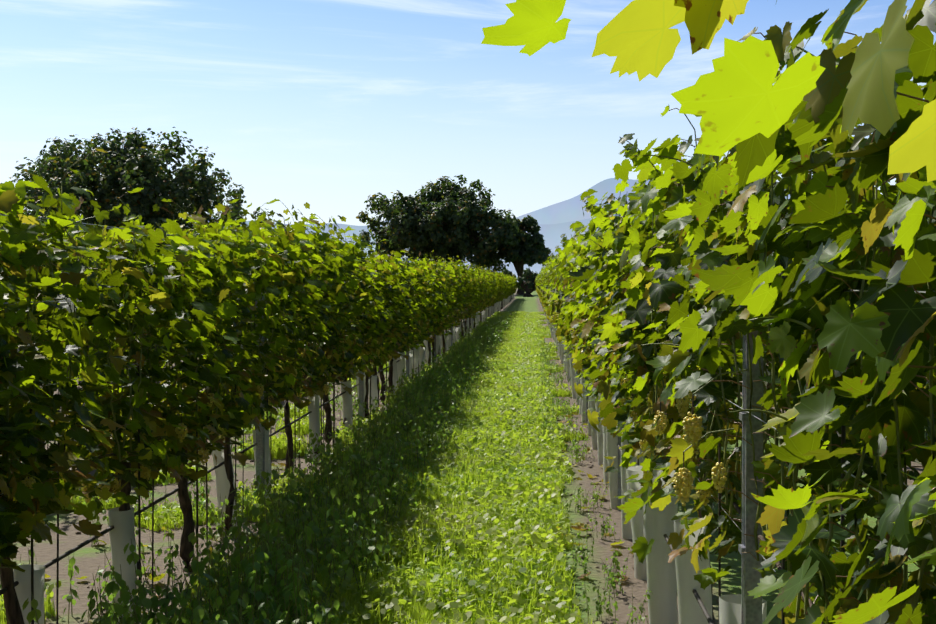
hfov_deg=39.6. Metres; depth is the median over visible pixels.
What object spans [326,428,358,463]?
weed
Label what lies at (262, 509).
weed
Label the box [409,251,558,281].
hills
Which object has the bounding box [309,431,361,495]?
weed
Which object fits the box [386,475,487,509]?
grass
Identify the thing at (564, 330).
vine
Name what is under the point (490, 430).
grass
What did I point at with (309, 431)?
weed
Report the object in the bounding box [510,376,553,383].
grass
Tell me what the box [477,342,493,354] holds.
weed
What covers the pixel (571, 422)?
weed
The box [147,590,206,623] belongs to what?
weed
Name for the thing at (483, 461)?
grass
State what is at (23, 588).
guard
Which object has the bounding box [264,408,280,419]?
grass
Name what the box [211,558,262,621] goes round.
weed
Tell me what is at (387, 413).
weed
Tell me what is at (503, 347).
grass
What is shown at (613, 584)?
weed
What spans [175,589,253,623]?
weed
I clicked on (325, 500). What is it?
weed
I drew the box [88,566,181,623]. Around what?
weed
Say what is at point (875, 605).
leaf
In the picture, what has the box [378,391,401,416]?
weed
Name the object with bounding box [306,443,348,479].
weed
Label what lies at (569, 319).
vine
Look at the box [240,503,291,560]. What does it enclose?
weed
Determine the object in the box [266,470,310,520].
weed
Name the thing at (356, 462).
weed
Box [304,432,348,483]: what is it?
weed
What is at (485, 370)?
weed
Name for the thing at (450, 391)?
weed
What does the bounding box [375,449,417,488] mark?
weed
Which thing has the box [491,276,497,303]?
vine
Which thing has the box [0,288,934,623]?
ground
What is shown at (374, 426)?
weed
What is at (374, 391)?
guard
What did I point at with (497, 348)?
grass
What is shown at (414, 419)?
weed
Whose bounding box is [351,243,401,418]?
vine
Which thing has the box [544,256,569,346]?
vine
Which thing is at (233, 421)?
vine
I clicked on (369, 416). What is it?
weed
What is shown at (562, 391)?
edge grass
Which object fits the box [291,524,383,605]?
weed
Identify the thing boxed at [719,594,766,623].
guard
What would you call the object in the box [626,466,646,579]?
guard
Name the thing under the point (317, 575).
grass
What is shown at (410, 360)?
guard
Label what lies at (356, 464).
weed
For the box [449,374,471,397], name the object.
weed
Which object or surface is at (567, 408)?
weed
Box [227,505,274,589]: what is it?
weed
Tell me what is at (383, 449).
grass
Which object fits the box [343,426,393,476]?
weed
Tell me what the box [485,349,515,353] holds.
grass
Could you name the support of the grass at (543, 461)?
on the ground at (90, 558)
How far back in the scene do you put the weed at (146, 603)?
4.52 m
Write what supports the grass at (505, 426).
on the ground at (90, 558)
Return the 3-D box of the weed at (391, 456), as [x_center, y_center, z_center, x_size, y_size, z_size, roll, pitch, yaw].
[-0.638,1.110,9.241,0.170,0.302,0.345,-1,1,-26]
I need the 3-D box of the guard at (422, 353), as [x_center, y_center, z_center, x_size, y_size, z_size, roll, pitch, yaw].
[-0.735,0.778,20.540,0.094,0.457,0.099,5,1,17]
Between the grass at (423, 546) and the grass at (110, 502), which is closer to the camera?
the grass at (423, 546)
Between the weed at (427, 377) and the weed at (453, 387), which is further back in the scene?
the weed at (427, 377)
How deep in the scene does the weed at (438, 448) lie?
10.80 m
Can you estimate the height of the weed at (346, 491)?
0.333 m
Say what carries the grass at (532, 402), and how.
on the ground at (90, 558)
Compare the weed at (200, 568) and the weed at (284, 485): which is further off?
the weed at (284, 485)
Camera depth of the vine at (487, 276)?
42.46 m
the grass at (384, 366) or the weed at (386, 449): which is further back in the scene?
the grass at (384, 366)
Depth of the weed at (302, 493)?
8.21 m
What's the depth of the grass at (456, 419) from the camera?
13.42 m
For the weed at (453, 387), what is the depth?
14.43 m
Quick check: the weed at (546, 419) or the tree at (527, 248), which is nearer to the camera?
the weed at (546, 419)
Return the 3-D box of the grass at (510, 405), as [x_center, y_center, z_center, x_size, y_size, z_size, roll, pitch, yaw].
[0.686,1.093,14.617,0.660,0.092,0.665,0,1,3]
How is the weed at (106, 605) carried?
on the ground at (90, 558)
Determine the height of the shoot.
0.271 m
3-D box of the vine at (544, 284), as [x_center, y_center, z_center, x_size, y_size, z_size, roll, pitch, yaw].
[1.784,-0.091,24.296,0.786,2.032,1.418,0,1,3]
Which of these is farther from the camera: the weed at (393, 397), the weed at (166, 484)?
the weed at (393, 397)
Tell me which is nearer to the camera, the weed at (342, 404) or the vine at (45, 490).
the vine at (45, 490)
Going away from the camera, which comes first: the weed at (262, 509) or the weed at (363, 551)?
the weed at (363, 551)
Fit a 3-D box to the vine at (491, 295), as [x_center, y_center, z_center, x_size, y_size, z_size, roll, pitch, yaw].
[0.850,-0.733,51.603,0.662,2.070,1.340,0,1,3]
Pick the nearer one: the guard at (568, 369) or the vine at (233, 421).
the vine at (233, 421)
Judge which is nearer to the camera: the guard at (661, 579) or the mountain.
the guard at (661, 579)
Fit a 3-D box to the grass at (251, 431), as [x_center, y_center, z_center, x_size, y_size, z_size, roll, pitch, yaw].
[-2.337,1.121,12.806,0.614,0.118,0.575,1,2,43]
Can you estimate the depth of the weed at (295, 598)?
5.13 m
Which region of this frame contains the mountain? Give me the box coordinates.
[516,173,789,223]
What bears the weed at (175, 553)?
on the ground at (90, 558)
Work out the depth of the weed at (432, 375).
17.15 m
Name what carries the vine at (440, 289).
on the ground at (90, 558)
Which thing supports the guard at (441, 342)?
on the ground at (90, 558)
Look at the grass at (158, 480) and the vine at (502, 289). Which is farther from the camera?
the vine at (502, 289)
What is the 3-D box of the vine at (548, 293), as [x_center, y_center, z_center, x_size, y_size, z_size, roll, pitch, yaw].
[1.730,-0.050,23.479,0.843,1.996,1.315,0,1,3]
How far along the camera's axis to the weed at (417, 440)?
9.71 m
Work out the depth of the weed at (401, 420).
12.03 m
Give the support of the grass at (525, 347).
on the ground at (90, 558)
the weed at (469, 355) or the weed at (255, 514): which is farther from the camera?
the weed at (469, 355)
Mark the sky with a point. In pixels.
(327, 105)
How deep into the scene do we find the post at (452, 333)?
28.44 m
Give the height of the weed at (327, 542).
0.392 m
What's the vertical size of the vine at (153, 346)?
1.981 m
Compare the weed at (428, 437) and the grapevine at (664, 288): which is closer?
the grapevine at (664, 288)
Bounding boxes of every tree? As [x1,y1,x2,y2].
[9,127,272,241]
[356,174,519,272]
[488,215,551,294]
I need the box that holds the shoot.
[481,0,935,181]
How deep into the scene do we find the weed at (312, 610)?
5.21 m
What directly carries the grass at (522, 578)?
on the ground at (90, 558)
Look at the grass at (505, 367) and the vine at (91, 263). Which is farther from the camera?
the grass at (505, 367)
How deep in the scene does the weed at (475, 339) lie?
27.49 m
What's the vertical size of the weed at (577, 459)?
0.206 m
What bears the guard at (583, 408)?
on the ground at (90, 558)
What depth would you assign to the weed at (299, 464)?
9.01 m
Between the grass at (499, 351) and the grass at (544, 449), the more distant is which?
the grass at (499, 351)
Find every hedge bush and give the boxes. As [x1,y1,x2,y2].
[503,269,519,287]
[517,268,537,296]
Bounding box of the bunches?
[654,369,747,505]
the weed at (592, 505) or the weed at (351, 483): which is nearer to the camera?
the weed at (351, 483)
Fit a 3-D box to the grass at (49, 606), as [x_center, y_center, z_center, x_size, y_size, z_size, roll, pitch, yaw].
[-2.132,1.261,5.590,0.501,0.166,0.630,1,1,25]
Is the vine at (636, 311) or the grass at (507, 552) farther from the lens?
the grass at (507, 552)
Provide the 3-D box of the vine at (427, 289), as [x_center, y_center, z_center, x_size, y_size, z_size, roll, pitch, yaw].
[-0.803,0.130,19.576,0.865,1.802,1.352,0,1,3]
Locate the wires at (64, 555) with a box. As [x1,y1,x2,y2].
[0,215,466,594]
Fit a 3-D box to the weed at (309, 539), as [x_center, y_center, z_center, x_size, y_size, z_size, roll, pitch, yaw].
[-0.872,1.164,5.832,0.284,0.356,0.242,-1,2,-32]
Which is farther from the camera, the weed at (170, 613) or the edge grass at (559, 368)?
the edge grass at (559, 368)
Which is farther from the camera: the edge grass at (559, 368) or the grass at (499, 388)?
the edge grass at (559, 368)
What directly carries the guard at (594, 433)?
on the ground at (90, 558)
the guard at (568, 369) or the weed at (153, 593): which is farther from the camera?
the guard at (568, 369)
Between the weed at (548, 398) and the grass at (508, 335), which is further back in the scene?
the grass at (508, 335)
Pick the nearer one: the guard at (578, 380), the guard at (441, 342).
the guard at (578, 380)
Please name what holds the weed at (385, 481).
on the ground at (90, 558)
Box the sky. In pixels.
[0,0,935,225]
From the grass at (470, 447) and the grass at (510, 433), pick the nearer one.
the grass at (470, 447)
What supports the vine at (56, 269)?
on the ground at (90, 558)
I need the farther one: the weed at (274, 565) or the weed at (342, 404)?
the weed at (342, 404)
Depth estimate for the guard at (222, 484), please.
7.58 m
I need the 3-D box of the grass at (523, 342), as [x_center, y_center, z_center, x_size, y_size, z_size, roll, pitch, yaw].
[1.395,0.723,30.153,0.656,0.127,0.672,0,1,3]
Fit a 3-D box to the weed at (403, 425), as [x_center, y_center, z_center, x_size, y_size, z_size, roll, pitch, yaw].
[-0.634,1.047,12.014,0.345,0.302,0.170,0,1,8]
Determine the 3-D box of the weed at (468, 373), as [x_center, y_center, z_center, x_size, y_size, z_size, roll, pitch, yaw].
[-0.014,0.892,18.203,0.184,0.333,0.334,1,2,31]
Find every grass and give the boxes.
[0,581,61,623]
[63,489,132,509]
[116,497,218,531]
[131,461,211,484]
[171,584,325,623]
[182,554,328,599]
[218,423,269,433]
[234,428,308,459]
[236,478,313,504]
[236,491,326,522]
[243,532,368,564]
[249,512,364,549]
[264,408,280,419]
[271,467,345,492]
[276,413,325,434]
[279,401,324,418]
[289,494,388,522]
[289,573,442,623]
[301,484,394,510]
[311,614,454,623]
[320,442,373,460]
[322,461,404,479]
[322,475,401,494]
[328,554,468,607]
[332,424,391,440]
[338,431,403,446]
[339,413,385,425]
[339,451,418,463]
[342,440,415,456]
[343,376,380,389]
[355,523,484,572]
[358,510,475,543]
[365,433,427,449]
[371,362,388,371]
[371,407,422,416]
[372,411,435,423]
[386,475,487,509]
[386,494,495,527]
[391,407,447,420]
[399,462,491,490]
[416,449,501,468]
[420,426,491,448]
[429,437,506,457]
[432,419,498,430]
[432,583,584,623]
[434,425,498,442]
[440,554,576,605]
[441,406,500,419]
[441,414,504,427]
[441,528,566,575]
[449,400,506,410]
[453,393,507,401]
[456,397,508,405]
[457,389,508,397]
[459,384,504,391]
[461,493,568,528]
[461,513,574,550]
[464,383,506,388]
[465,479,561,510]
[466,378,513,385]
[468,370,512,378]
[470,376,512,380]
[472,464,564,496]
[473,368,514,372]
[475,363,515,369]
[477,360,511,363]
[478,361,513,366]
[481,352,512,355]
[481,354,516,359]
[482,354,513,357]
[482,358,513,362]
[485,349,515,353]
[486,443,561,460]
[489,345,518,349]
[489,450,570,471]
[490,344,519,347]
[491,428,556,441]
[492,347,522,350]
[493,398,547,409]
[493,409,556,427]
[493,430,565,449]
[496,406,557,419]
[499,338,516,341]
[499,417,562,432]
[500,391,552,405]
[501,403,556,412]
[502,334,519,337]
[503,330,521,333]
[503,335,518,339]
[503,385,548,393]
[504,390,552,400]
[507,369,548,378]
[508,381,558,390]
[510,352,540,357]
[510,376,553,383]
[512,360,544,365]
[512,363,544,366]
[512,374,546,380]
[513,350,540,354]
[513,369,547,373]
[514,354,545,359]
[514,357,546,362]
[514,366,545,371]
[515,340,539,343]
[515,342,541,345]
[515,344,544,349]
[517,337,540,339]
[517,339,542,341]
[519,333,542,337]
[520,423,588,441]
[523,326,540,328]
[528,363,563,372]
[528,403,578,415]
[530,383,571,396]
[531,332,550,337]
[531,348,557,356]
[532,329,550,333]
[532,355,559,359]
[537,344,557,351]
[544,341,555,346]
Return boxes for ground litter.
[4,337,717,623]
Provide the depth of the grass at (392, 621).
5.34 m
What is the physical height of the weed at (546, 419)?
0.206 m
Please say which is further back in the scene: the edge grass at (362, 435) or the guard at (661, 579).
the edge grass at (362, 435)
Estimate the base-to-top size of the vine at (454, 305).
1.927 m
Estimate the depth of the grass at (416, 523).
7.52 m
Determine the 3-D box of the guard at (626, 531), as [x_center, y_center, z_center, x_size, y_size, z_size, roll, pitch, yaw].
[0.943,0.946,7.459,0.135,0.701,0.113,0,0,3]
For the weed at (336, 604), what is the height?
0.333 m
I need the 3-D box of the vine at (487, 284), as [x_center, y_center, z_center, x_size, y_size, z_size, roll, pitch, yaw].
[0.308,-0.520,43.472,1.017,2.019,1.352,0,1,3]
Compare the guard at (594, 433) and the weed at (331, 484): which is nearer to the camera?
the weed at (331, 484)
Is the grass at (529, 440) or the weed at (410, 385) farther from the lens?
the weed at (410, 385)
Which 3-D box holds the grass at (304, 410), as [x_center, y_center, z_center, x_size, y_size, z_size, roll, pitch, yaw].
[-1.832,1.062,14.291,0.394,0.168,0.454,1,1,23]
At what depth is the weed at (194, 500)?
8.13 m
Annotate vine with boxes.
[0,148,178,623]
[0,184,91,571]
[0,199,107,448]
[0,213,32,386]
[1,187,238,595]
[37,245,121,429]
[51,198,284,571]
[80,240,142,383]
[121,274,166,353]
[148,199,293,534]
[181,200,331,490]
[231,199,343,476]
[276,229,369,462]
[280,213,380,448]
[298,260,388,427]
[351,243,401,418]
[356,239,412,406]
[364,249,418,404]
[374,253,425,395]
[400,250,434,379]
[400,251,429,351]
[410,268,442,369]
[411,250,446,363]
[411,259,438,343]
[419,254,459,327]
[425,256,464,332]
[431,264,457,364]
[433,259,465,354]
[438,270,456,356]
[439,254,469,341]
[441,259,462,330]
[444,263,464,328]
[448,262,472,319]
[458,262,477,335]
[460,263,479,312]
[460,271,476,317]
[465,271,477,334]
[467,267,485,326]
[468,268,479,315]
[469,271,484,330]
[474,268,491,311]
[478,270,489,309]
[479,266,493,310]
[480,275,488,321]
[484,267,496,316]
[487,278,495,306]
[490,274,498,315]
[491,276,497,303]
[492,276,499,314]
[493,268,503,300]
[498,276,505,310]
[502,280,509,307]
[541,262,550,312]
[541,264,556,330]
[542,264,556,326]
[543,260,557,326]
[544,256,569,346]
[545,254,560,322]
[545,258,565,343]
[546,253,559,328]
[546,258,564,339]
[547,254,560,331]
[548,234,596,382]
[549,246,574,351]
[551,248,581,351]
[552,215,617,402]
[552,231,589,358]
[553,234,590,373]
[554,229,600,385]
[554,240,583,361]
[562,205,622,411]
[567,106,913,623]
[568,196,651,437]
[570,171,690,465]
[575,152,740,498]
[589,133,792,623]
[616,24,935,623]
[690,0,935,623]
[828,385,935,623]
[916,361,935,438]
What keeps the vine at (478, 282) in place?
on the ground at (90, 558)
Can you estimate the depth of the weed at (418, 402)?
12.23 m
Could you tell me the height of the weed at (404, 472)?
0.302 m
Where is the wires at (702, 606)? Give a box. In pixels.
[580,88,935,623]
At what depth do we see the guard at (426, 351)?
21.52 m
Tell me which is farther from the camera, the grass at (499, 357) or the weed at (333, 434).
the grass at (499, 357)
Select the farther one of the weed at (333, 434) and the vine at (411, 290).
the vine at (411, 290)
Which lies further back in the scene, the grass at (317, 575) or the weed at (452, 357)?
the weed at (452, 357)
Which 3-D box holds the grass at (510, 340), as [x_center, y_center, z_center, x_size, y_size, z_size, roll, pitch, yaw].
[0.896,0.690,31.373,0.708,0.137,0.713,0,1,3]
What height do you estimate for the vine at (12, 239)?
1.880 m
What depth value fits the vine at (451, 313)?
24.51 m
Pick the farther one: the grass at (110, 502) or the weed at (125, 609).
the grass at (110, 502)
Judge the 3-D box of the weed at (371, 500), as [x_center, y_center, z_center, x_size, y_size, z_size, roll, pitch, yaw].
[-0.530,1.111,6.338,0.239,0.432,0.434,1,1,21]
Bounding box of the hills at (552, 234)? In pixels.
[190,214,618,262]
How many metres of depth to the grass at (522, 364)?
22.44 m
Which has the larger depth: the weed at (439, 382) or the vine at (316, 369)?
the weed at (439, 382)
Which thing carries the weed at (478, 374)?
on the ground at (90, 558)
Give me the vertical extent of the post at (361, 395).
1.850 m
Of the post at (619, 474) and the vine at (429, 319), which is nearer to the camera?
the post at (619, 474)
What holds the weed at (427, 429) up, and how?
on the ground at (90, 558)
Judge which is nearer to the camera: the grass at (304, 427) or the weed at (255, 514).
the weed at (255, 514)
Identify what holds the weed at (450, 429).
on the ground at (90, 558)
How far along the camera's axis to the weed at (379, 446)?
9.28 m
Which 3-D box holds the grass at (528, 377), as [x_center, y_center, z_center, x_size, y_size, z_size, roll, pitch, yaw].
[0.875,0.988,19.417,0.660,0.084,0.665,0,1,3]
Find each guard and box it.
[13,564,44,623]
[108,507,136,623]
[212,436,236,532]
[253,429,270,499]
[308,395,319,462]
[341,380,352,432]
[356,373,365,416]
[368,375,377,412]
[389,358,397,394]
[396,352,404,386]
[405,350,412,381]
[412,344,418,375]
[419,347,425,370]
[424,340,428,363]
[436,335,439,362]
[440,331,445,355]
[445,335,448,352]
[447,330,450,348]
[549,316,552,337]
[558,336,560,359]
[561,342,563,363]
[565,345,569,380]
[569,352,575,398]
[574,363,580,404]
[579,381,581,413]
[581,368,585,423]
[588,377,591,435]
[589,384,597,449]
[595,393,602,464]
[601,404,614,484]
[606,426,617,508]
[620,416,643,538]
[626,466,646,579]
[643,463,677,623]
[674,517,711,623]
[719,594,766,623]
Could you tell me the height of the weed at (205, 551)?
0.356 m
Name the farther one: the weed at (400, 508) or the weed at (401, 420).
the weed at (401, 420)
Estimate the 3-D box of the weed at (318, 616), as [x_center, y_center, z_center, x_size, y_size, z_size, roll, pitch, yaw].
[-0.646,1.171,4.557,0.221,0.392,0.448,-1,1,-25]
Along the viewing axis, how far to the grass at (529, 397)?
15.78 m
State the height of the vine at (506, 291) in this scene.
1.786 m
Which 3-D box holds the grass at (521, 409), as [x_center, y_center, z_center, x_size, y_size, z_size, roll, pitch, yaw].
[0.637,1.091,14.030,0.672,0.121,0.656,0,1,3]
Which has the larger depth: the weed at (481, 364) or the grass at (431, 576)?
the weed at (481, 364)
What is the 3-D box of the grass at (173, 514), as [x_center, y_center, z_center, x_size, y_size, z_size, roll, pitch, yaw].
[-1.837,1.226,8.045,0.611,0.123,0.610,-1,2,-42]
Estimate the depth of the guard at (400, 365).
17.56 m
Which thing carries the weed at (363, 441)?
on the ground at (90, 558)
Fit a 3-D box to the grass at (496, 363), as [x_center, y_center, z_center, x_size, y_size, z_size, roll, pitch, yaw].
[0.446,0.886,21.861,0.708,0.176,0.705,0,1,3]
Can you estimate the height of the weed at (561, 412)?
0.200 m
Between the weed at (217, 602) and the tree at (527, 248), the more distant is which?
the tree at (527, 248)
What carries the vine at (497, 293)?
on the ground at (90, 558)
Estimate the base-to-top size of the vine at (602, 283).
2.064 m
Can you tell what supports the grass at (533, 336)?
on the ground at (90, 558)
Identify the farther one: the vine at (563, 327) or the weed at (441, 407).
the vine at (563, 327)
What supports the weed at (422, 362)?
on the ground at (90, 558)
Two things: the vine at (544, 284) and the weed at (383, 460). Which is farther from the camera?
the vine at (544, 284)
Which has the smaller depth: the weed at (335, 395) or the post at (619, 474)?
the post at (619, 474)
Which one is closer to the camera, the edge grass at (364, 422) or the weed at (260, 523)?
the weed at (260, 523)
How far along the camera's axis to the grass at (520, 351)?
25.95 m
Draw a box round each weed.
[0,556,21,606]
[3,592,40,623]
[13,549,78,623]
[68,555,112,616]
[81,540,180,623]
[83,501,108,547]
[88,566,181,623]
[90,556,178,623]
[94,601,148,623]
[99,578,151,623]
[104,586,218,623]
[117,600,160,623]
[119,544,203,623]
[120,584,191,623]
[132,475,168,511]
[132,580,212,623]
[134,518,175,588]
[141,605,190,623]
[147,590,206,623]
[155,582,235,623]
[162,604,209,623]
[164,540,223,623]
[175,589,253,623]
[176,461,210,506]
[188,467,212,514]
[188,485,264,576]
[190,541,275,623]
[190,559,285,623]
[193,602,215,623]
[195,532,241,588]
[199,538,253,623]
[201,481,243,543]
[207,582,306,623]
[211,543,284,609]
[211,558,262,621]
[216,534,286,623]
[216,597,262,622]
[217,530,298,616]
[225,567,265,623]
[226,578,310,623]
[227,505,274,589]
[227,597,287,623]
[229,508,306,582]
[231,437,254,465]
[231,515,303,596]
[234,473,260,507]
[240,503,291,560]
[242,419,253,442]
[243,465,295,532]
[243,493,283,545]
[244,533,289,602]
[244,544,322,623]
[244,551,336,623]
[248,595,339,623]
[252,534,311,607]
[255,604,283,623]
[256,599,322,623]
[257,488,314,565]
[258,485,324,552]
[259,480,332,558]
[262,563,307,620]
[263,502,309,540]
[263,559,332,623]
[265,480,309,526]
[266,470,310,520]
[268,407,283,426]
[270,506,348,585]
[270,581,338,623]
[271,477,340,550]
[271,598,335,623]
[273,467,326,513]
[275,471,310,518]
[277,504,364,572]
[277,520,335,584]
[280,465,312,504]
[282,511,342,608]
[282,573,338,623]
[283,440,338,504]
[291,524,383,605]
[292,448,337,490]
[293,429,319,473]
[293,505,342,573]
[296,475,349,522]
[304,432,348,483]
[304,474,352,521]
[305,520,361,570]
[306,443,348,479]
[307,493,359,556]
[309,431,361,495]
[312,518,376,571]
[313,468,348,517]
[313,485,363,533]
[318,416,364,466]
[322,461,372,528]
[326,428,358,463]
[328,382,339,403]
[328,389,357,418]
[334,492,393,577]
[335,392,356,411]
[336,438,374,474]
[336,501,380,552]
[338,450,402,501]
[340,488,398,531]
[342,441,370,481]
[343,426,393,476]
[343,471,408,527]
[344,413,380,445]
[345,420,383,446]
[345,445,389,510]
[345,517,385,579]
[352,428,386,453]
[353,442,382,482]
[354,399,389,440]
[357,408,386,438]
[357,423,390,451]
[358,412,391,442]
[360,465,397,517]
[362,401,389,432]
[363,456,407,486]
[366,396,403,440]
[367,449,392,487]
[369,394,405,428]
[372,467,417,512]
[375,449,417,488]
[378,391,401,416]
[381,458,425,501]
[382,422,429,470]
[383,375,414,402]
[383,412,416,440]
[384,387,403,406]
[387,382,406,404]
[388,406,411,437]
[390,378,420,400]
[390,382,414,405]
[393,401,439,437]
[398,413,429,448]
[398,414,449,457]
[399,402,424,431]
[399,426,439,462]
[400,375,431,392]
[400,393,443,422]
[402,369,435,390]
[402,404,433,430]
[403,379,433,410]
[404,392,428,427]
[406,404,433,433]
[407,439,427,471]
[410,368,441,394]
[411,373,445,405]
[411,391,442,428]
[411,422,448,455]
[414,365,441,391]
[415,361,445,388]
[415,421,453,447]
[416,410,441,448]
[420,364,442,386]
[421,356,443,380]
[424,406,454,432]
[427,359,452,376]
[427,364,453,392]
[431,349,457,366]
[431,379,457,402]
[431,390,456,413]
[441,371,463,393]
[441,377,456,400]
[445,386,460,410]
[447,363,461,377]
[449,374,462,395]
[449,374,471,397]
[455,362,481,386]
[458,345,479,361]
[459,364,475,382]
[461,357,478,372]
[465,357,481,374]
[468,353,484,367]
[472,356,488,371]
[473,355,487,372]
[474,332,491,346]
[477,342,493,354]
[479,332,498,347]
[492,330,502,343]
[541,392,553,403]
[541,408,554,423]
[552,373,562,383]
[552,403,568,420]
[556,421,569,435]
[561,401,574,415]
[561,432,582,449]
[561,489,583,512]
[566,410,585,428]
[567,435,584,456]
[568,549,592,579]
[569,441,585,463]
[569,524,594,564]
[572,436,594,457]
[576,481,599,513]
[579,484,607,507]
[581,579,612,620]
[588,505,615,539]
[599,540,631,581]
[605,560,624,596]
[612,588,652,623]
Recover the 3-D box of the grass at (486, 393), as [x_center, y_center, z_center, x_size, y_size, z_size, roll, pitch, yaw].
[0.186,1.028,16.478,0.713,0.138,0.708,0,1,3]
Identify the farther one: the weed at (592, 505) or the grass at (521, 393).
the grass at (521, 393)
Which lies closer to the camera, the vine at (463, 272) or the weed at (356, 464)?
the weed at (356, 464)
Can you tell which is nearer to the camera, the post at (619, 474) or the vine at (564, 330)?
the post at (619, 474)
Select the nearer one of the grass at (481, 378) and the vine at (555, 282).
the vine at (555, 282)
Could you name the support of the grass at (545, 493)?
on the ground at (90, 558)
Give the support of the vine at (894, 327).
on the ground at (90, 558)
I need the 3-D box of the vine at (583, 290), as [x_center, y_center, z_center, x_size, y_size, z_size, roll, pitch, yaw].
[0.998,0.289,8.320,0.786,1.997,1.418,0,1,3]
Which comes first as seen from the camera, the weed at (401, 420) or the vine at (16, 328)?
the vine at (16, 328)
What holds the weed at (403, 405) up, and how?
on the ground at (90, 558)
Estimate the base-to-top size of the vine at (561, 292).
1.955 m
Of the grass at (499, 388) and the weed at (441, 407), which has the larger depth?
the grass at (499, 388)
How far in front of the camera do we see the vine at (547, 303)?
25.60 m
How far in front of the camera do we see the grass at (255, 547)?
6.93 m
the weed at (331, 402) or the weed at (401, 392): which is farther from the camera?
the weed at (401, 392)
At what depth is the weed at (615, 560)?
6.43 m
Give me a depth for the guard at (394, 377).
16.56 m
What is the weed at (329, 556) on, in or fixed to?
on the ground at (90, 558)
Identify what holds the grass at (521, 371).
on the ground at (90, 558)
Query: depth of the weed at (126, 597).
4.88 m
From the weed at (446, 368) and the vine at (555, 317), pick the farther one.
the vine at (555, 317)
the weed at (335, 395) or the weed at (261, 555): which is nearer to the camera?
the weed at (261, 555)
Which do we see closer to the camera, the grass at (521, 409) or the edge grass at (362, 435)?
the edge grass at (362, 435)
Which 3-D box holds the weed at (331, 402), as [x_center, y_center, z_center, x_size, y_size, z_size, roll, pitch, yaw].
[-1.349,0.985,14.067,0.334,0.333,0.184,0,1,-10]
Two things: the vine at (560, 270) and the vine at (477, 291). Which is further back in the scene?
the vine at (477, 291)
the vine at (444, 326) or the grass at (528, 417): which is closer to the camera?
the grass at (528, 417)
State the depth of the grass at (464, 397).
15.84 m
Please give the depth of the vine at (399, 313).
15.59 m
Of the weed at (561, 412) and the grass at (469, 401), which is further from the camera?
the grass at (469, 401)
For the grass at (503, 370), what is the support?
on the ground at (90, 558)
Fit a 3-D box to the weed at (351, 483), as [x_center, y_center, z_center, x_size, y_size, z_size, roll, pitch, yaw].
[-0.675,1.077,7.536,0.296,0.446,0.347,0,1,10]
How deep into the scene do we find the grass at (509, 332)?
35.48 m
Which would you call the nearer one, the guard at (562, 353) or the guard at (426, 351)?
the guard at (426, 351)
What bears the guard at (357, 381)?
on the ground at (90, 558)
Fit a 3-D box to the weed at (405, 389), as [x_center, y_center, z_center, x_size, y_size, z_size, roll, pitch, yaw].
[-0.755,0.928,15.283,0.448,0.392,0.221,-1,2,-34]
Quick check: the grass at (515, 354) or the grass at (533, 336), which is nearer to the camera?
the grass at (515, 354)
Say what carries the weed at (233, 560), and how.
on the ground at (90, 558)
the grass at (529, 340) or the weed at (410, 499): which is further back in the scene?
the grass at (529, 340)
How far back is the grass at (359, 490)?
9.24 m
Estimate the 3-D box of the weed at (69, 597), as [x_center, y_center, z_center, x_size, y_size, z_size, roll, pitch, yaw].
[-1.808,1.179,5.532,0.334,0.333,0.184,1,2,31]
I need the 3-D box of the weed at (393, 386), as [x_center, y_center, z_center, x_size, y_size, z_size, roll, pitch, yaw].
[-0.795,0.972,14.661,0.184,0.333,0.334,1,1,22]
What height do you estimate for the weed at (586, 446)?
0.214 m
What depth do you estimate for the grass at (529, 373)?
19.99 m
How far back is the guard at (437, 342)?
23.52 m
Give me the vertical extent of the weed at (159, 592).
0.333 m
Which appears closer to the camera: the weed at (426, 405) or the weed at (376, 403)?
the weed at (376, 403)
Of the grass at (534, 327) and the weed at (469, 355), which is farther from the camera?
the grass at (534, 327)
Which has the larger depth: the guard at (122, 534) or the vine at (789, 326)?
the guard at (122, 534)
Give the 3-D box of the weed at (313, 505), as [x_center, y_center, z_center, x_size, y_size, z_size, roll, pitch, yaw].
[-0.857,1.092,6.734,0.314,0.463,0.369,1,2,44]
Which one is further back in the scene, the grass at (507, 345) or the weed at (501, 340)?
the weed at (501, 340)
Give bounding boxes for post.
[255,267,265,494]
[359,257,363,416]
[406,259,408,376]
[451,267,452,345]
[586,376,588,425]
[618,400,623,510]
[738,189,765,623]
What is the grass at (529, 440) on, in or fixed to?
on the ground at (90, 558)
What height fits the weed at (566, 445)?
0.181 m
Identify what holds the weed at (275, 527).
on the ground at (90, 558)
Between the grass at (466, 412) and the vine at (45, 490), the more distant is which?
the grass at (466, 412)
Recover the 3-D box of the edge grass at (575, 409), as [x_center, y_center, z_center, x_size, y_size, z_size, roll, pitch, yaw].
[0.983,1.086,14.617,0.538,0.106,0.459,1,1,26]
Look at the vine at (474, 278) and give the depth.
33.29 m
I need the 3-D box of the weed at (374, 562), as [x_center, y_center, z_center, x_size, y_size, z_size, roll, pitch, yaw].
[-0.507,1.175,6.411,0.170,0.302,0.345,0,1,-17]
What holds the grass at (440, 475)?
on the ground at (90, 558)
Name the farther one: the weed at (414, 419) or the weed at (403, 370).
the weed at (403, 370)
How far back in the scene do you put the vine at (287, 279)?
8.49 m
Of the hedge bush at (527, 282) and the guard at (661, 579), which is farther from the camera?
the hedge bush at (527, 282)
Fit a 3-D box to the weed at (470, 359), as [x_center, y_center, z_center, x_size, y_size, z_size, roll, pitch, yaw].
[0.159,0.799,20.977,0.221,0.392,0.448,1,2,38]
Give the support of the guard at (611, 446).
on the ground at (90, 558)

